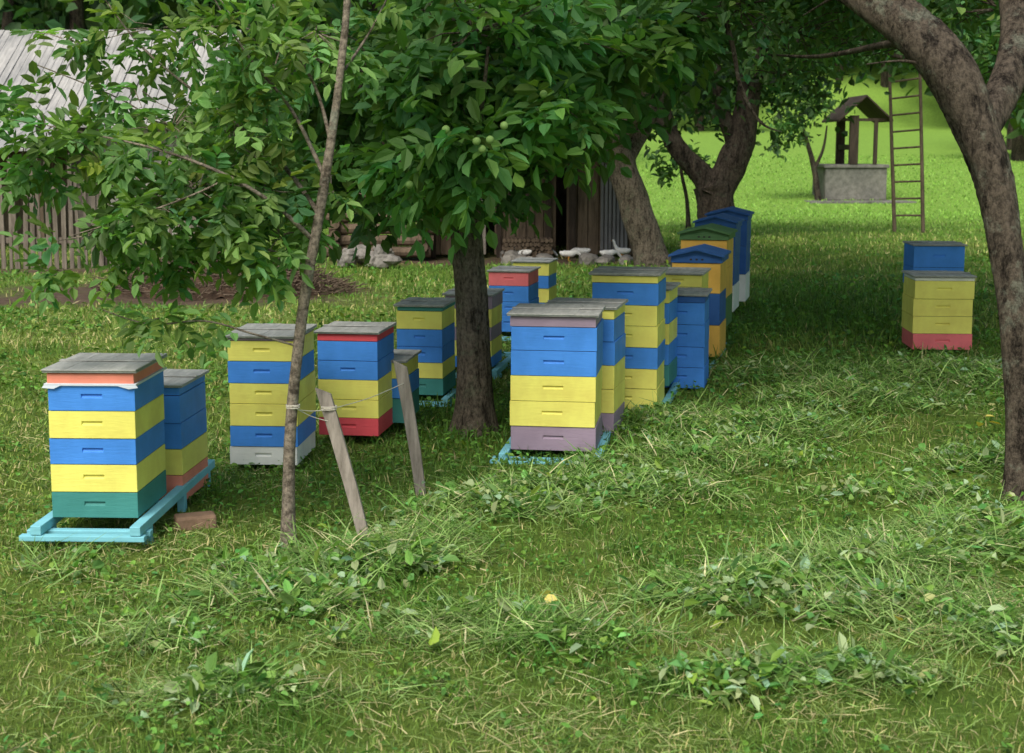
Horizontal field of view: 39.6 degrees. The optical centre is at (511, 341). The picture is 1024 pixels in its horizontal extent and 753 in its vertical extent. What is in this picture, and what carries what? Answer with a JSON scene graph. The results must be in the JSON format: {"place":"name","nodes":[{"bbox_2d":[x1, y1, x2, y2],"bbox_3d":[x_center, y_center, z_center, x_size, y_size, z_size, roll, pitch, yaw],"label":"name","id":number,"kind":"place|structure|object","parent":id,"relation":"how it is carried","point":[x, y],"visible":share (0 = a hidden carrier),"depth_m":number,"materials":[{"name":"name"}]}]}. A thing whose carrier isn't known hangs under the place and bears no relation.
{"place":"outdoors","nodes":[
{"label":"outdoors","id":0,"kind":"place"},
{"bbox_2d":[0,11,1023,752],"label":"ground","id":1,"kind":"structure","parent":0,"point":[938,139],"depth_m":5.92,"materials":[{"name":"green plant"}]},
{"bbox_2d":[0,110,82,251],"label":"woodshed","id":2,"kind":"object","parent":1,"relation":"on","point":[19,202],"visible":0.08,"depth_m":24.14,"materials":[{"name":"grey wood"}]},
{"bbox_2d":[0,153,207,268],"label":"picket fence","id":3,"kind":"object","parent":1,"relation":"on","point":[25,242],"visible":0.12,"depth_m":19.54,"materials":[{"name":"grey wood"}]},
{"bbox_2d":[19,459,214,543],"bbox_3d":[-1.775,0.774,6.576,0.529,0.183,1.290,0,8,2],"label":"hive stand","id":4,"kind":"object","parent":1,"relation":"on","point":[48,530],"visible":0.56,"depth_m":6.02,"materials":[{"name":"paint"}]},
{"bbox_2d":[41,353,166,517],"bbox_3d":[-1.765,0.400,6.235,0.409,0.648,0.483,0,8,2],"label":"beehive","id":5,"kind":"object","parent":4,"relation":"on","point":[107,436],"visible":0.98,"depth_m":6.03,"materials":[{"name":"paint"}]},
{"bbox_2d":[159,369,208,499],"bbox_3d":[-1.679,0.442,6.832,0.352,0.569,0.463,1,8,4],"label":"beehive","id":6,"kind":"object","parent":4,"relation":"on","point":[186,440],"visible":0.38,"depth_m":6.71,"materials":[{"name":"paint"}]},
{"bbox_2d":[0,30,257,235],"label":"timber barn","id":7,"kind":"structure","parent":1,"relation":"on","point":[16,58],"depth_m":26.61,"materials":[{"name":"grey wood"}]},
{"bbox_2d":[174,511,216,530],"bbox_3d":[-1.425,0.814,6.398,0.180,0.075,0.100,-3,8,-20],"label":"brick","id":8,"kind":"object","parent":1,"relation":"on","point":[183,521],"visible":0.78,"depth_m":6.36,"materials":[{"name":"brown brick"}]},
{"bbox_2d":[0,0,411,548],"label":"young walnut tree","id":9,"kind":"object","parent":1,"relation":"on","point":[228,177],"visible":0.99,"depth_m":5.78,"materials":[{"name":"green plant"}]},
{"bbox_2d":[79,251,373,298],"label":"brushwood litter","id":10,"kind":"object","parent":1,"relation":"on","point":[334,282],"visible":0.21,"depth_m":16.04,"materials":[{"name":"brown wood"}]},
{"bbox_2d":[120,249,334,299],"bbox_3d":[-3.317,-0.786,16.433,2.500,0.634,1.400,0,8,0],"label":"soil heap","id":11,"kind":"object","parent":1,"relation":"on","point":[214,295],"visible":0.1,"depth_m":15.97,"materials":[{"name":"brown soil"}]},
{"bbox_2d":[225,323,316,464],"bbox_3d":[-1.278,0.271,7.608,0.396,0.691,0.503,1,8,4],"label":"beehive","id":12,"kind":"object","parent":1,"relation":"on","point":[258,373],"visible":0.79,"depth_m":7.39,"materials":[{"name":"paint"}]},
{"bbox_2d":[173,32,370,184],"bbox_3d":[-3.228,-2.851,20.827,3.561,3.335,2.351,-2,8,-16],"label":"elder bush","id":13,"kind":"object","parent":1,"relation":"on","point":[252,74],"depth_m":20.59,"materials":[{"name":"green plant"}]},
{"bbox_2d":[315,388,369,536],"bbox_3d":[-0.709,0.579,6.091,0.310,0.753,0.053,5,9,31],"label":"wooden stake","id":14,"kind":"object","parent":1,"relation":"on","point":[336,435],"visible":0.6,"depth_m":6.08,"materials":[{"name":"grey wood"}]},
{"bbox_2d":[286,383,403,420],"bbox_3d":[-0.685,0.256,6.362,0.120,0.098,0.990,4,9,26],"label":"twine tie","id":15,"kind":"object","parent":14,"relation":"attached to","point":[322,409],"visible":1,"depth_m":6.07,"materials":[{"name":"beige fabric"}]},
{"bbox_2d":[314,321,396,435],"bbox_3d":[-0.901,0.206,8.262,0.387,0.606,0.463,1,8,8],"label":"beehive","id":16,"kind":"object","parent":1,"relation":"on","point":[354,361],"visible":0.94,"depth_m":8.06,"materials":[{"name":"paint"}]},
{"bbox_2d":[337,244,401,268],"bbox_3d":[-2.099,-1.235,20.270,0.875,0.325,1.690,-2,8,-13],"label":"stone pile","id":17,"kind":"object","parent":1,"relation":"on","point":[381,258],"visible":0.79,"depth_m":19.74,"materials":[{"name":"grey stone"}]},
{"bbox_2d":[325,142,434,256],"bbox_3d":[-1.998,-2.310,21.418,1.790,2.001,2.100,0,8,0],"label":"log hut","id":18,"kind":"object","parent":1,"relation":"on","point":[400,249],"visible":0.06,"depth_m":20.90,"materials":[{"name":"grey wood"}]},
{"bbox_2d":[391,349,421,422],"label":"beehive","id":19,"kind":"object","parent":1,"relation":"on","point":[408,358],"visible":0.32,"depth_m":8.53,"materials":[{"name":"paint"}]},
{"bbox_2d":[393,360,425,495],"bbox_3d":[-0.485,0.467,6.869,0.186,0.754,0.050,4,9,25],"label":"wooden stake","id":20,"kind":"object","parent":1,"relation":"on","point":[407,402],"visible":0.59,"depth_m":6.85,"materials":[{"name":"grey wood"}]},
{"bbox_2d":[419,373,456,406],"bbox_3d":[-0.556,0.352,9.864,0.486,0.116,1.100,1,8,9],"label":"hive stand","id":21,"kind":"object","parent":1,"relation":"on","point":[445,398],"visible":0.1,"depth_m":9.37,"materials":[{"name":"paint"}]},
{"bbox_2d":[393,297,455,394],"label":"beehive","id":22,"kind":"object","parent":21,"relation":"on","point":[426,326],"visible":0.84,"depth_m":9.37,"materials":[{"name":"paint"}]},
{"bbox_2d":[456,352,510,378],"bbox_3d":[-0.272,0.202,10.899,0.534,0.129,1.000,1,8,10],"label":"hive stand","id":23,"kind":"object","parent":1,"relation":"on","point":[497,370],"visible":0.25,"depth_m":10.64,"materials":[{"name":"paint"}]},
{"bbox_2d":[442,288,504,366],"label":"beehive","id":24,"kind":"object","parent":23,"relation":"on","point":[495,298],"visible":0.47,"depth_m":10.56,"materials":[{"name":"paint"}]},
{"bbox_2d":[188,0,825,436],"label":"walnut tree","id":25,"kind":"object","parent":1,"relation":"on","point":[494,104],"visible":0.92,"depth_m":7.59,"materials":[{"name":"green plant"}]},
{"bbox_2d":[0,276,1023,752],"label":"grass clippings","id":26,"kind":"object","parent":1,"relation":"on","point":[472,714],"depth_m":4.82,"materials":[{"name":"green plant"}]},
{"bbox_2d":[0,0,1023,160],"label":"distant forest","id":27,"kind":"object","parent":1,"relation":"on","point":[38,14],"visible":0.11,"depth_m":45.76,"materials":[{"name":"green plant"}]},
{"bbox_2d":[0,250,1023,752],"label":"meadow weeds","id":28,"kind":"object","parent":1,"relation":"on","point":[370,586],"visible":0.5,"depth_m":6.79,"materials":[{"name":"green plant"}]},
{"bbox_2d":[1,345,1023,748],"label":"cut grass windrow","id":29,"kind":"object","parent":1,"relation":"on","point":[955,531],"visible":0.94,"depth_m":5.37,"materials":[{"name":"green plant"}]},
{"bbox_2d":[514,246,531,255],"bbox_3d":[0.131,-1.342,21.066,0.351,0.287,0.109,3,8,19],"label":"white duck","id":30,"kind":"object","parent":1,"relation":"on","point":[526,252],"visible":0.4,"depth_m":21.00},
{"bbox_2d":[502,237,553,257],"bbox_3d":[0.231,-1.398,21.191,0.771,0.300,0.399,0,8,0],"label":"firewood stack","id":31,"kind":"object","parent":1,"relation":"on","point":[527,243],"visible":0.76,"depth_m":21.03,"materials":[{"name":"brown wood"}]},
{"bbox_2d":[428,146,632,257],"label":"wooden shed","id":32,"kind":"structure","parent":1,"relation":"on","point":[595,223],"depth_m":21.43,"materials":[{"name":"brown wood"}]},
{"bbox_2d":[480,198,485,253],"bbox_3d":[-0.554,-2.156,21.299,0.321,1.706,0.037,0,8,0],"label":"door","id":33,"kind":"structure","parent":32,"relation":"in","point":[484,230],"depth_m":21.37,"materials":[{"name":"grey wood"}]},
{"bbox_2d":[511,257,557,303],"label":"beehive","id":34,"kind":"object","parent":1,"relation":"on","point":[547,288],"visible":0.48,"depth_m":13.74,"materials":[{"name":"paint"}]},
{"bbox_2d":[490,431,610,464],"bbox_3d":[0.285,0.568,8.324,0.624,0.111,1.400,1,8,8],"label":"hive stand","id":35,"kind":"object","parent":1,"relation":"on","point":[507,446],"visible":0.15,"depth_m":7.75,"materials":[{"name":"paint"}]},
{"bbox_2d":[507,303,605,450],"bbox_3d":[0.252,0.188,7.893,0.504,0.756,0.493,1,8,8],"label":"beehive","id":36,"kind":"object","parent":35,"relation":"on","point":[556,372],"visible":0.99,"depth_m":7.68,"materials":[{"name":"paint"}]},
{"bbox_2d":[544,297,627,434],"bbox_3d":[0.433,0.152,8.441,0.454,0.787,0.463,2,8,13],"label":"beehive","id":37,"kind":"object","parent":35,"relation":"on","point":[613,376],"visible":0.41,"depth_m":8.24,"materials":[{"name":"paint"}]},
{"bbox_2d":[500,250,633,264],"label":"field stones","id":38,"kind":"object","parent":1,"relation":"on","point":[511,255],"visible":0.47,"depth_m":20.40,"materials":[{"name":"grey stone"}]},
{"bbox_2d":[559,250,580,261],"bbox_3d":[0.881,-1.249,20.784,0.386,0.170,0.108,-1,8,-6],"label":"white duck","id":39,"kind":"object","parent":1,"relation":"on","point":[568,254],"visible":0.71,"depth_m":20.74},
{"bbox_2d":[565,248,590,257],"bbox_3d":[0.990,-1.324,21.360,0.386,0.170,0.108,1,8,8],"label":"white duck","id":40,"kind":"object","parent":1,"relation":"on","point":[584,250],"visible":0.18,"depth_m":21.30},
{"bbox_2d":[600,250,621,256],"bbox_3d":[1.463,-1.268,20.940,0.386,0.170,0.108,-3,9,-23],"label":"white duck","id":41,"kind":"object","parent":1,"relation":"on","point":[609,252],"visible":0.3,"depth_m":20.88},
{"bbox_2d":[611,239,630,255],"bbox_3d":[1.627,-1.385,21.362,0.351,0.287,0.108,5,9,31],"label":"white duck","id":42,"kind":"object","parent":1,"relation":"on","point":[621,251],"visible":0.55,"depth_m":21.31},
{"bbox_2d":[661,382,679,403],"bbox_3d":[0.915,0.329,10.020,0.572,0.118,2.520,2,8,12],"label":"hive stand","id":43,"kind":"object","parent":1,"relation":"on","point":[667,397],"visible":0.03,"depth_m":9.50,"materials":[{"name":"paint"}]},
{"bbox_2d":[588,266,667,408],"bbox_3d":[0.744,-0.034,9.061,0.452,0.860,0.493,2,8,12],"label":"beehive","id":44,"kind":"object","parent":43,"relation":"on","point":[642,290],"visible":0.71,"depth_m":8.83,"materials":[{"name":"paint"}]},
{"bbox_2d":[664,282,680,385],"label":"beehive","id":45,"kind":"object","parent":43,"relation":"on","point":[670,359],"visible":0.32,"depth_m":9.46,"materials":[{"name":"paint"}]},
{"bbox_2d":[664,287,711,388],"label":"beehive","id":46,"kind":"object","parent":43,"relation":"on","point":[692,333],"visible":0.54,"depth_m":9.86,"materials":[{"name":"paint"}]},
{"bbox_2d":[359,0,986,266],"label":"orchard tree","id":47,"kind":"object","parent":1,"relation":"on","point":[642,229],"visible":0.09,"depth_m":19.84,"materials":[{"name":"brown wood"}]},
{"bbox_2d":[645,142,714,227],"bbox_3d":[3.455,-3.271,29.171,1.432,1.948,1.134,0,8,0],"label":"fruit sapling","id":48,"kind":"object","parent":1,"relation":"on","point":[662,174],"visible":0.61,"depth_m":29.08,"materials":[{"name":"green plant"}]},
{"bbox_2d":[677,223,737,326],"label":"beehive","id":49,"kind":"object","parent":1,"relation":"on","point":[717,235],"visible":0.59,"depth_m":12.08,"materials":[{"name":"paint"}]},
{"bbox_2d":[693,213,743,311],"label":"beehive","id":50,"kind":"object","parent":1,"relation":"on","point":[728,220],"visible":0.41,"depth_m":13.20,"materials":[{"name":"paint"}]},
{"bbox_2d":[705,206,753,300],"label":"beehive","id":51,"kind":"object","parent":1,"relation":"on","point":[744,271],"visible":0.29,"depth_m":14.16,"materials":[{"name":"paint"}]},
{"bbox_2d":[540,415,999,619],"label":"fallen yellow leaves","id":52,"kind":"object","parent":1,"relation":"on","point":[553,597],"visible":0.89,"depth_m":5.20,"materials":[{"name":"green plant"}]},
{"bbox_2d":[538,0,1023,503],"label":"old apple tree","id":53,"kind":"object","parent":1,"relation":"on","point":[929,45],"visible":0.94,"depth_m":6.79,"materials":[{"name":"brown plant"}]},
{"bbox_2d":[755,69,854,199],"bbox_3d":[8.061,-5.678,39.403,2.790,3.967,2.459,2,8,14],"label":"fruit sapling","id":54,"kind":"object","parent":1,"relation":"on","point":[804,136],"visible":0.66,"depth_m":39.22,"materials":[{"name":"green plant"}]},
{"bbox_2d":[644,0,999,218],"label":"orchard tree","id":55,"kind":"object","parent":1,"relation":"on","point":[716,185],"visible":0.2,"depth_m":25.65,"materials":[{"name":"green plant"}]},
{"bbox_2d":[804,95,916,203],"bbox_3d":[9.590,-5.350,40.062,2.917,3.106,2.916,0,8,0],"label":"stone well","id":56,"kind":"object","parent":1,"relation":"on","point":[840,181],"visible":0.89,"depth_m":39.61,"materials":[{"name":"stone"}]},
{"bbox_2d":[888,66,924,232],"bbox_3d":[7.721,-3.811,27.823,0.632,3.330,0.869,0,8,0],"label":"wooden ladder","id":57,"kind":"object","parent":1,"relation":"on","point":[893,181],"visible":0.94,"depth_m":27.82,"materials":[{"name":"brown wood"}]},
{"bbox_2d":[903,241,967,292],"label":"beehive","id":58,"kind":"object","parent":1,"relation":"on","point":[934,255],"visible":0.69,"depth_m":13.03,"materials":[{"name":"paint"}]},
{"bbox_2d":[901,270,976,349],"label":"beehive","id":59,"kind":"object","parent":1,"relation":"on","point":[937,308],"visible":1,"depth_m":11.59,"materials":[{"name":"paint"}]},
{"bbox_3d":[1.494,0.139,11.708,0.514,0.108,2.700,2,8,14],"label":"hive stand","id":60,"kind":"object","parent":1,"relation":"on","visible":0},
{"bbox_2d":[665,267,710,287],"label":"beehive","id":61,"kind":"object","parent":60,"relation":"on","point":[693,277],"visible":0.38,"depth_m":10.40,"materials":[{"name":"paint"}]},
{"bbox_2d":[668,244,730,356],"bbox_3d":[1.511,-0.339,11.457,0.440,0.859,0.570,2,8,14],"label":"beehive","id":62,"kind":"object","parent":60,"relation":"on","point":[714,258],"visible":0.59,"depth_m":11.20,"materials":[{"name":"paint"}]},
{"bbox_3d":[0.036,-0.070,12.845,0.493,0.135,1.000,2,8,12],"label":"hive stand","id":63,"kind":"object","parent":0,"visible":0},
{"bbox_2d":[487,266,540,331],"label":"beehive","id":64,"kind":"object","parent":63,"relation":"on","point":[519,284],"visible":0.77,"depth_m":12.40,"materials":[{"name":"paint"}]}
]}

